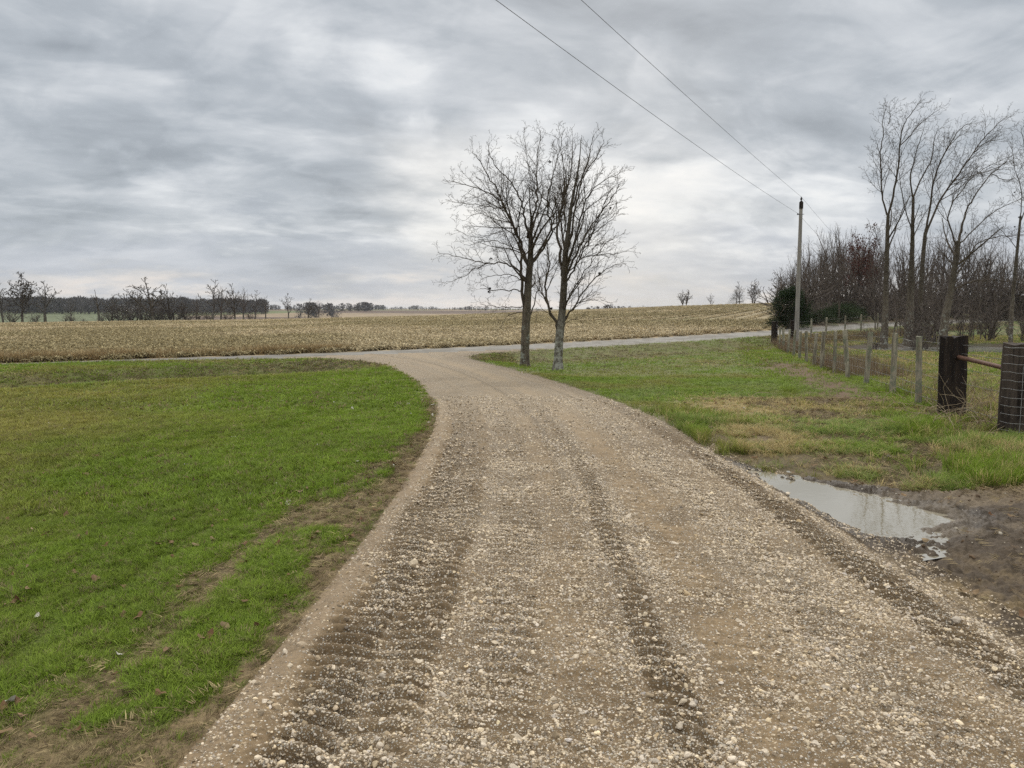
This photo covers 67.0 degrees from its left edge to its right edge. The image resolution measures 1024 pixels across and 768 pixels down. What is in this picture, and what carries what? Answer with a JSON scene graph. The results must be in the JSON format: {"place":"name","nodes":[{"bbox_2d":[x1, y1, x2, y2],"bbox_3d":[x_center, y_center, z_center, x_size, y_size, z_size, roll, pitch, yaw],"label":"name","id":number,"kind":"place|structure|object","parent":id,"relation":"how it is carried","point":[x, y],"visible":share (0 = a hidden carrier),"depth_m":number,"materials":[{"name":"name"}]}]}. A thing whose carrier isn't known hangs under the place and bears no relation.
{"place":"outdoors","nodes":[
{"label":"outdoors","id":0,"kind":"place"},
{"bbox_2d":[0,366,437,767],"bbox_3d":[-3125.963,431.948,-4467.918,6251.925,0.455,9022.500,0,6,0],"label":"lawn","id":1,"kind":"structure","parent":0,"point":[181,750],"depth_m":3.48,"materials":[{"name":"plant"}]},
{"bbox_2d":[0,309,577,322],"bbox_3d":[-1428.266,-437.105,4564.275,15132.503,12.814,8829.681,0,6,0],"label":"farmland","id":2,"kind":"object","parent":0,"point":[270,314],"visible":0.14,"depth_m":662.73,"materials":[{"name":"brown soil"}]},
{"bbox_2d":[1,306,29,322],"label":"bare bush","id":3,"kind":"object","parent":2,"relation":"on","point":[9,319],"visible":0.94,"depth_m":211.52,"materials":[{"name":"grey plant"}]},
{"bbox_2d":[2,271,36,321],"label":"leafy tree","id":4,"kind":"object","parent":2,"relation":"on","point":[22,298],"visible":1,"depth_m":210.34,"materials":[{"name":"grey plant"}]},
{"bbox_2d":[31,281,61,321],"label":"bare tree","id":5,"kind":"object","parent":2,"relation":"on","point":[45,307],"visible":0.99,"depth_m":214.01,"materials":[{"name":"grey plant"}]},
{"bbox_2d":[96,303,136,320],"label":"bare bush","id":6,"kind":"object","parent":2,"relation":"on","point":[117,319],"visible":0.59,"depth_m":226.42,"materials":[{"name":"grey plant"}]},
{"bbox_2d":[111,289,140,320],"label":"bare tree","id":7,"kind":"object","parent":2,"relation":"on","point":[124,311],"visible":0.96,"depth_m":221.06,"materials":[{"name":"grey plant"}]},
{"bbox_2d":[110,303,157,319],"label":"bare bush","id":8,"kind":"object","parent":2,"relation":"on","point":[129,313],"visible":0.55,"depth_m":226.47,"materials":[{"name":"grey plant"}]},
{"bbox_2d":[0,295,269,314],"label":"distant wood","id":9,"kind":"object","parent":2,"relation":"on","point":[83,303],"visible":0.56,"depth_m":654.54,"materials":[{"name":"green plant"}]},
{"bbox_2d":[128,277,164,320],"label":"bare tree","id":10,"kind":"object","parent":2,"relation":"on","point":[152,305],"visible":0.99,"depth_m":220.15,"materials":[{"name":"grey plant"}]},
{"bbox_2d":[157,284,180,319],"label":"bare tree","id":11,"kind":"object","parent":2,"relation":"on","point":[167,301],"visible":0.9,"depth_m":225.90,"materials":[{"name":"grey plant"}]},
{"bbox_2d":[161,304,194,319],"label":"bare bush","id":12,"kind":"object","parent":2,"relation":"on","point":[179,317],"visible":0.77,"depth_m":226.93,"materials":[{"name":"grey plant"}]},
{"bbox_2d":[156,302,203,319],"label":"bare bush","id":13,"kind":"object","parent":2,"relation":"on","point":[169,312],"visible":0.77,"depth_m":226.08,"materials":[{"name":"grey plant"}]},
{"bbox_2d":[198,280,226,319],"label":"bare tree","id":14,"kind":"object","parent":2,"relation":"on","point":[213,306],"visible":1,"depth_m":221.02,"materials":[{"name":"grey plant"}]},
{"bbox_2d":[212,286,232,319],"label":"bare tree","id":15,"kind":"object","parent":2,"relation":"on","point":[222,301],"visible":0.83,"depth_m":224.71,"materials":[{"name":"grey plant"}]},
{"bbox_2d":[223,283,244,318],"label":"bare tree","id":16,"kind":"object","parent":2,"relation":"on","point":[234,300],"visible":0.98,"depth_m":222.04,"materials":[{"name":"grey plant"}]},
{"bbox_2d":[269,301,533,317],"bbox_3d":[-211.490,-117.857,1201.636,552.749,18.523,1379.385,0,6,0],"label":"horizon wood","id":17,"kind":"object","parent":2,"relation":"on","point":[365,306],"visible":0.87,"depth_m":809.95,"materials":[{"name":"grey plant"}]},
{"bbox_2d":[747,281,761,302],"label":"bare tree","id":18,"kind":"object","parent":2,"relation":"on","point":[753,292],"visible":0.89,"depth_m":215.43,"materials":[{"name":"grey plant"}]},
{"bbox_2d":[0,302,786,362],"bbox_3d":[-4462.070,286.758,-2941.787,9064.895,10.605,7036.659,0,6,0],"label":"stubble field","id":19,"kind":"structure","parent":0,"point":[766,316],"depth_m":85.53,"materials":[{"name":"beige plant"}]},
{"bbox_2d":[766,283,817,327],"bbox_3d":[22.229,-6.148,61.679,4.333,3.812,4.366,0,6,0],"label":"cedar tree","id":20,"kind":"object","parent":19,"relation":"on","point":[786,296],"visible":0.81,"depth_m":61.17,"materials":[{"name":"green plant"}]},
{"bbox_2d":[0,316,1021,364],"bbox_3d":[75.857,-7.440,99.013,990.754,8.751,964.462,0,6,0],"label":"road","id":21,"kind":"structure","parent":0,"point":[664,340],"depth_m":39.97,"materials":[{"name":"grey asphalt"}]},
{"bbox_2d":[961,271,1023,320],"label":"brush shrub","id":22,"kind":"object","parent":21,"relation":"on","point":[1005,294],"visible":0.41,"depth_m":95.79,"materials":[{"name":"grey plant"}]},
{"bbox_2d":[961,273,1023,313],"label":"brush shrub","id":23,"kind":"object","parent":21,"relation":"on","point":[1000,291],"visible":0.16,"depth_m":97.00,"materials":[{"name":"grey plant"}]},
{"bbox_2d":[964,271,1022,318],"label":"brush shrub","id":24,"kind":"object","parent":21,"relation":"on","point":[987,289],"visible":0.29,"depth_m":97.59,"materials":[{"name":"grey plant"}]},
{"bbox_2d":[0,330,1023,491],"bbox_3d":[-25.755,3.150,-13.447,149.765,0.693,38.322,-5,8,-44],"label":"grass verge","id":25,"kind":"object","parent":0,"point":[811,469],"depth_m":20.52,"materials":[{"name":"plant"}]},
{"bbox_2d":[431,120,590,366],"bbox_3d":[-0.019,-4.620,25.148,5.264,8.285,3.314,0,6,0],"label":"bare tree","id":26,"kind":"object","parent":25,"relation":"on","point":[527,311],"visible":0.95,"depth_m":24.90,"materials":[{"name":"grey plant"}]},
{"bbox_2d":[0,395,1023,767],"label":"dead thatch","id":27,"kind":"object","parent":25,"relation":"on","point":[408,455],"visible":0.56,"depth_m":5.63,"materials":[{"name":"beige plant"}]},
{"bbox_2d":[0,396,1023,738],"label":"fallen leaves","id":28,"kind":"object","parent":25,"relation":"on","point":[158,692],"visible":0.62,"depth_m":5.46,"materials":[{"name":"brown plant"}]},
{"bbox_2d":[520,122,636,369],"bbox_3d":[2.001,-3.992,22.863,3.458,7.401,2.827,1,6,15],"label":"bare tree","id":29,"kind":"object","parent":25,"relation":"on","point":[564,263],"visible":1,"depth_m":22.81,"materials":[{"name":"grey plant"}]},
{"bbox_2d":[0,0,1023,308],"label":"sky","id":30,"kind":"structure","parent":0,"point":[302,149],"materials":[{"name":"grey"}]},
{"bbox_2d":[176,348,1023,767],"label":"gravel driveway","id":31,"kind":"structure","parent":0,"point":[444,374],"depth_m":3.73,"materials":[{"name":"beige gravel"}]},
{"bbox_2d":[720,455,1023,647],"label":"mud track","id":32,"kind":"structure","parent":0,"point":[978,517],"depth_m":5.39,"materials":[{"name":"brown soil"}]},
{"bbox_2d":[748,470,954,560],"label":"puddle water","id":33,"kind":"structure","parent":32,"relation":"on","point":[867,513],"depth_m":6.38,"materials":[{"name":"grey liquid"}]},
{"bbox_2d":[745,464,1023,639],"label":"mud clods","id":34,"kind":"object","parent":32,"relation":"on","point":[971,556],"visible":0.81,"depth_m":5.57,"materials":[{"name":"soil"}]},
{"bbox_2d":[781,300,981,326],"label":"wood floor","id":35,"kind":"structure","parent":0,"point":[857,322],"depth_m":75.79,"materials":[{"name":"brown plant"}]},
{"bbox_2d":[748,265,848,327],"bbox_3d":[22.240,-6.863,62.621,7.593,5.157,8.150,-1,6,-11],"label":"brush shrub","id":36,"kind":"object","parent":35,"relation":"on","point":[810,297],"visible":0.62,"depth_m":61.03,"materials":[{"name":"brown plant"}]},
{"bbox_2d":[785,235,828,323],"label":"tree","id":37,"kind":"object","parent":35,"relation":"on","point":[808,287],"visible":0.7,"depth_m":67.96,"materials":[{"name":"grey plant"}]},
{"bbox_2d":[793,241,823,302],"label":"tree","id":38,"kind":"object","parent":35,"relation":"on","point":[807,269],"visible":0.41,"depth_m":76.48,"materials":[{"name":"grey plant"}]},
{"bbox_2d":[808,250,827,321],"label":"tree","id":39,"kind":"object","parent":35,"relation":"on","point":[816,283],"visible":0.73,"depth_m":68.46,"materials":[{"name":"brown plant"}]},
{"bbox_2d":[803,305,841,323],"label":"honeysuckle bush","id":40,"kind":"object","parent":35,"relation":"on","point":[821,317],"visible":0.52,"depth_m":67.49,"materials":[{"name":"green plant"}]},
{"bbox_2d":[810,242,840,308],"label":"tree","id":41,"kind":"object","parent":35,"relation":"on","point":[826,276],"visible":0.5,"depth_m":74.41,"materials":[{"name":"brown plant"}]},
{"bbox_2d":[811,225,849,306],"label":"tree","id":42,"kind":"object","parent":35,"relation":"on","point":[828,300],"visible":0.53,"depth_m":76.49,"materials":[{"name":"brown plant"}]},
{"bbox_2d":[816,236,848,311],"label":"tree","id":43,"kind":"object","parent":35,"relation":"on","point":[825,283],"visible":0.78,"depth_m":69.53,"materials":[{"name":"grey plant"}]},
{"bbox_2d":[820,223,850,300],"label":"tree","id":44,"kind":"object","parent":35,"relation":"on","point":[841,258],"visible":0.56,"depth_m":77.20,"materials":[{"name":"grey plant"}]},
{"bbox_2d":[818,225,852,302],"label":"tree","id":45,"kind":"object","parent":35,"relation":"on","point":[831,296],"visible":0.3,"depth_m":80.17,"materials":[{"name":"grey plant"}]},
{"bbox_2d":[827,227,863,322],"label":"tree","id":46,"kind":"object","parent":35,"relation":"on","point":[838,262],"visible":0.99,"depth_m":69.75,"materials":[{"name":"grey plant"}]},
{"bbox_2d":[823,302,869,321],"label":"honeysuckle bush","id":47,"kind":"object","parent":35,"relation":"on","point":[850,314],"visible":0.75,"depth_m":71.43,"materials":[{"name":"green plant"}]},
{"bbox_2d":[827,271,866,311],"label":"brush shrub","id":48,"kind":"object","parent":35,"relation":"on","point":[846,298],"visible":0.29,"depth_m":83.17,"materials":[{"name":"brown plant"}]},
{"bbox_2d":[840,301,870,319],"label":"honeysuckle bush","id":49,"kind":"object","parent":35,"relation":"on","point":[857,309],"visible":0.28,"depth_m":75.72,"materials":[{"name":"green plant"}]},
{"bbox_2d":[834,222,880,304],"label":"oak tree","id":50,"kind":"object","parent":35,"relation":"on","point":[864,260],"visible":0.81,"depth_m":82.50,"materials":[{"name":"brown plant"}]},
{"bbox_2d":[835,273,898,313],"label":"brush shrub","id":51,"kind":"object","parent":35,"relation":"on","point":[851,290],"visible":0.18,"depth_m":84.72,"materials":[{"name":"brown plant"}]},
{"bbox_2d":[856,238,880,314],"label":"oak tree","id":52,"kind":"object","parent":35,"relation":"on","point":[869,273],"visible":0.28,"depth_m":86.64,"materials":[{"name":"brown plant"}]},
{"bbox_2d":[841,277,903,320],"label":"brush shrub","id":53,"kind":"object","parent":35,"relation":"on","point":[869,303],"visible":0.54,"depth_m":77.81,"materials":[{"name":"brown plant"}]},
{"bbox_2d":[845,282,906,313],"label":"brush shrub","id":54,"kind":"object","parent":35,"relation":"on","point":[872,299],"visible":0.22,"depth_m":80.64,"materials":[{"name":"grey plant"}]},
{"bbox_2d":[861,249,893,315],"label":"tree","id":55,"kind":"object","parent":35,"relation":"on","point":[881,276],"visible":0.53,"depth_m":79.41,"materials":[{"name":"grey plant"}]},
{"bbox_2d":[882,237,908,318],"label":"tree","id":56,"kind":"object","parent":35,"relation":"on","point":[899,272],"visible":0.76,"depth_m":83.91,"materials":[{"name":"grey plant"}]},
{"bbox_2d":[889,233,926,315],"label":"tree","id":57,"kind":"object","parent":35,"relation":"on","point":[903,267],"visible":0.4,"depth_m":86.43,"materials":[{"name":"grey plant"}]},
{"bbox_2d":[893,240,931,291],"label":"tree","id":58,"kind":"object","parent":35,"relation":"on","point":[914,268],"visible":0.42,"depth_m":83.14,"materials":[{"name":"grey plant"}]},
{"bbox_2d":[897,228,935,282],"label":"tree","id":59,"kind":"object","parent":35,"relation":"on","point":[919,261],"visible":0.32,"depth_m":94.03,"materials":[{"name":"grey plant"}]},
{"bbox_2d":[895,271,966,313],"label":"brush shrub","id":60,"kind":"object","parent":35,"relation":"on","point":[933,289],"visible":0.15,"depth_m":83.31,"materials":[{"name":"brown plant"}]},
{"bbox_2d":[917,233,946,285],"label":"tree","id":61,"kind":"object","parent":35,"relation":"on","point":[928,255],"visible":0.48,"depth_m":109.65,"materials":[{"name":"grey plant"}]},
{"bbox_2d":[927,219,963,280],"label":"tree","id":62,"kind":"object","parent":35,"relation":"on","point":[943,257],"visible":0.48,"depth_m":105.07,"materials":[{"name":"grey plant"}]},
{"bbox_2d":[927,271,974,314],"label":"brush shrub","id":63,"kind":"object","parent":35,"relation":"on","point":[956,292],"visible":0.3,"depth_m":88.33,"materials":[{"name":"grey plant"}]},
{"bbox_2d":[927,226,980,282],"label":"tree","id":64,"kind":"object","parent":35,"relation":"on","point":[959,258],"visible":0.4,"depth_m":104.40,"materials":[{"name":"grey plant"}]},
{"bbox_2d":[935,275,981,315],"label":"brush shrub","id":65,"kind":"object","parent":35,"relation":"on","point":[960,293],"visible":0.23,"depth_m":95.90,"materials":[{"name":"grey plant"}]},
{"bbox_2d":[942,229,977,286],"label":"tree","id":66,"kind":"object","parent":35,"relation":"on","point":[959,266],"visible":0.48,"depth_m":93.44,"materials":[{"name":"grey plant"}]},
{"bbox_2d":[932,279,993,316],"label":"brush shrub","id":67,"kind":"object","parent":35,"relation":"on","point":[956,312],"visible":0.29,"depth_m":94.45,"materials":[{"name":"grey plant"}]},
{"bbox_2d":[953,231,988,311],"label":"tree","id":68,"kind":"object","parent":35,"relation":"on","point":[970,267],"visible":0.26,"depth_m":106.77,"materials":[{"name":"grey plant"}]},
{"bbox_2d":[960,220,990,303],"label":"tree","id":69,"kind":"object","parent":35,"relation":"on","point":[969,241],"visible":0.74,"depth_m":102.68,"materials":[{"name":"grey plant"}]},
{"bbox_2d":[967,235,1003,286],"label":"tree","id":70,"kind":"object","parent":35,"relation":"on","point":[989,259],"visible":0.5,"depth_m":106.49,"materials":[{"name":"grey plant"}]},
{"bbox_2d":[976,239,1001,289],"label":"tree","id":71,"kind":"object","parent":35,"relation":"on","point":[986,266],"visible":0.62,"depth_m":106.73,"materials":[{"name":"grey plant"}]},
{"bbox_2d":[989,239,1019,286],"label":"tree","id":72,"kind":"object","parent":35,"relation":"on","point":[1011,270],"visible":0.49,"depth_m":105.46,"materials":[{"name":"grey plant"}]},
{"bbox_2d":[778,321,1022,415],"bbox_3d":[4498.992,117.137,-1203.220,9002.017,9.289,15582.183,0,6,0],"label":"pasture","id":73,"kind":"structure","parent":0,"point":[1000,344],"depth_m":47.28,"materials":[{"name":"grass"},{"name":"soil"}]},
{"bbox_2d":[794,197,802,341],"bbox_3d":[16.856,-6.406,45.596,0.412,9.081,0.284,0,6,0],"label":"utility pole","id":74,"kind":"object","parent":73,"relation":"on","point":[797,301],"visible":0.94,"depth_m":45.49,"materials":[{"name":"grey wood"}]},
{"bbox_2d":[496,0,851,266],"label":"power line","id":75,"kind":"object","parent":74,"relation":"attached to","point":[629,97],"visible":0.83,"depth_m":18.14,"materials":[{"name":"black metal"}]},
{"bbox_2d":[581,0,857,256],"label":"power line","id":76,"kind":"object","parent":74,"relation":"attached to","point":[682,92],"visible":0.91,"depth_m":21.69,"materials":[{"name":"black metal"}]},
{"bbox_2d":[790,313,896,337],"bbox_3d":[24.940,-4.232,56.640,0.310,2.080,23.150,5,7,41],"label":"wire fence","id":77,"kind":"object","parent":73,"relation":"on","point":[792,322],"visible":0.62,"depth_m":52.41,"materials":[{"name":"grey wood"}]},
{"bbox_2d":[861,246,881,329],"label":"sapling","id":78,"kind":"object","parent":73,"relation":"on","point":[872,286],"visible":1,"depth_m":59.80,"materials":[{"name":"brown plant"}]},
{"bbox_2d":[856,321,886,349],"bbox_3d":[20.173,-2.494,42.760,1.836,2.018,1.970,-2,6,-24],"label":"brush shrub","id":79,"kind":"object","parent":73,"relation":"on","point":[878,341],"visible":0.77,"depth_m":42.85,"materials":[{"name":"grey plant"}]},
{"bbox_2d":[752,355,1009,433],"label":"bramble stems","id":80,"kind":"object","parent":73,"relation":"on","point":[968,410],"visible":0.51,"depth_m":11.31,"materials":[{"name":"brown plant"}]},
{"bbox_2d":[769,321,999,432],"bbox_3d":[22.525,-3.040,46.188,12.656,1.497,79.255,3,6,31],"label":"wire fence","id":81,"kind":"object","parent":73,"relation":"on","point":[880,368],"visible":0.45,"depth_m":23.25,"materials":[{"name":"grey metal"}]},
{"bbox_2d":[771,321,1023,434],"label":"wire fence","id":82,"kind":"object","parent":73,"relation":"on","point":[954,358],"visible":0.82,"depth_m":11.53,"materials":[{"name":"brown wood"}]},
{"bbox_2d":[890,264,916,332],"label":"sapling","id":83,"kind":"object","parent":73,"relation":"on","point":[900,298],"visible":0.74,"depth_m":54.05,"materials":[{"name":"brown plant"}]},
{"bbox_2d":[862,91,950,348],"bbox_3d":[22.485,-9.093,44.195,4.671,14.794,4.278,0,6,0],"label":"bare tree","id":84,"kind":"object","parent":73,"relation":"on","point":[885,320],"visible":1,"depth_m":44.28,"materials":[{"name":"grey plant"}]},
{"bbox_2d":[890,118,953,345],"bbox_3d":[23.992,-9.037,46.124,4.531,13.577,2.612,-5,8,-44],"label":"bare tree","id":85,"kind":"object","parent":73,"relation":"on","point":[910,293],"visible":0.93,"depth_m":46.33,"materials":[{"name":"grey plant"}]},
{"bbox_2d":[895,297,952,349],"bbox_3d":[23.107,-3.208,43.707,2.921,3.485,2.721,1,6,13],"label":"brush shrub","id":86,"kind":"object","parent":73,"relation":"on","point":[918,327],"visible":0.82,"depth_m":43.65,"materials":[{"name":"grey plant"}]},
{"bbox_2d":[911,311,938,350],"bbox_3d":[21.491,-2.468,40.145,1.441,2.599,1.547,5,7,41],"label":"brush shrub","id":87,"kind":"object","parent":73,"relation":"on","point":[924,343],"visible":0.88,"depth_m":39.99,"materials":[{"name":"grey plant"}]},
{"bbox_2d":[898,286,971,342],"bbox_3d":[26.033,-4.184,47.464,4.302,3.729,4.618,1,6,9],"label":"brush shrub","id":88,"kind":"object","parent":73,"relation":"on","point":[935,323],"visible":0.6,"depth_m":47.64,"materials":[{"name":"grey plant"}]},
{"bbox_2d":[925,250,959,305],"bbox_3d":[30.550,-6.565,54.519,2.229,6.758,2.281,-2,6,-16],"label":"sapling","id":89,"kind":"object","parent":73,"relation":"on","point":[948,274],"visible":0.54,"depth_m":54.23,"materials":[{"name":"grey plant"}]},
{"bbox_2d":[912,105,1022,335],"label":"bare tree","id":90,"kind":"object","parent":73,"relation":"on","point":[921,273],"visible":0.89,"depth_m":48.24,"materials":[{"name":"grey plant"}]},
{"bbox_2d":[950,294,984,335],"bbox_3d":[28.228,-4.080,48.258,1.957,3.310,1.823,1,6,10],"label":"brush shrub","id":91,"kind":"object","parent":73,"relation":"on","point":[958,323],"visible":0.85,"depth_m":48.19,"materials":[{"name":"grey plant"}]},
{"bbox_2d":[920,140,1023,351],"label":"bare tree","id":92,"kind":"object","parent":73,"relation":"on","point":[944,322],"visible":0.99,"depth_m":40.50,"materials":[{"name":"grey plant"}]},
{"bbox_2d":[958,262,986,333],"bbox_3d":[35.044,-6.495,58.430,1.767,5.741,1.808,-3,6,-29],"label":"sapling","id":93,"kind":"object","parent":73,"relation":"on","point":[978,296],"visible":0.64,"depth_m":58.12,"materials":[{"name":"brown plant"}]},
{"bbox_2d":[972,253,991,338],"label":"sapling","id":94,"kind":"object","parent":73,"relation":"on","point":[978,300],"visible":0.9,"depth_m":51.27,"materials":[{"name":"brown plant"}]},
{"bbox_2d":[977,273,993,338],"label":"sapling","id":95,"kind":"object","parent":73,"relation":"on","point":[984,302],"visible":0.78,"depth_m":51.03,"materials":[{"name":"brown plant"}]},
{"bbox_2d":[962,303,1018,337],"bbox_3d":[32.225,-4.193,52.109,3.288,2.630,3.063,-1,6,-13],"label":"brush shrub","id":96,"kind":"object","parent":73,"relation":"on","point":[1005,324],"visible":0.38,"depth_m":52.17,"materials":[{"name":"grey plant"}]},
{"bbox_2d":[964,285,1019,340],"bbox_3d":[30.707,-4.429,49.700,3.012,3.743,3.233,2,6,23],"label":"brush shrub","id":97,"kind":"object","parent":73,"relation":"on","point":[990,325],"visible":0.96,"depth_m":49.45,"materials":[{"name":"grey plant"}]},
{"bbox_2d":[990,247,1016,339],"bbox_3d":[32.483,-5.981,51.120,1.544,6.301,1.509,-5,7,-43],"label":"sapling","id":98,"kind":"object","parent":73,"relation":"on","point":[1000,286],"visible":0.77,"depth_m":51.01,"materials":[{"name":"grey plant"}]},
{"bbox_2d":[984,268,1023,320],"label":"brush shrub","id":99,"kind":"object","parent":73,"relation":"on","point":[1018,296],"visible":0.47,"depth_m":95.76,"materials":[{"name":"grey plant"}]},
{"bbox_2d":[985,119,1023,342],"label":"bare tree","id":100,"kind":"object","parent":73,"relation":"on","point":[1011,320],"visible":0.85,"depth_m":42.52,"materials":[{"name":"grey plant"}]},
{"bbox_2d":[855,347,1001,352],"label":"pond water","id":101,"kind":"structure","parent":0,"point":[981,349],"depth_m":43.94,"materials":[{"name":"grey liquid"}]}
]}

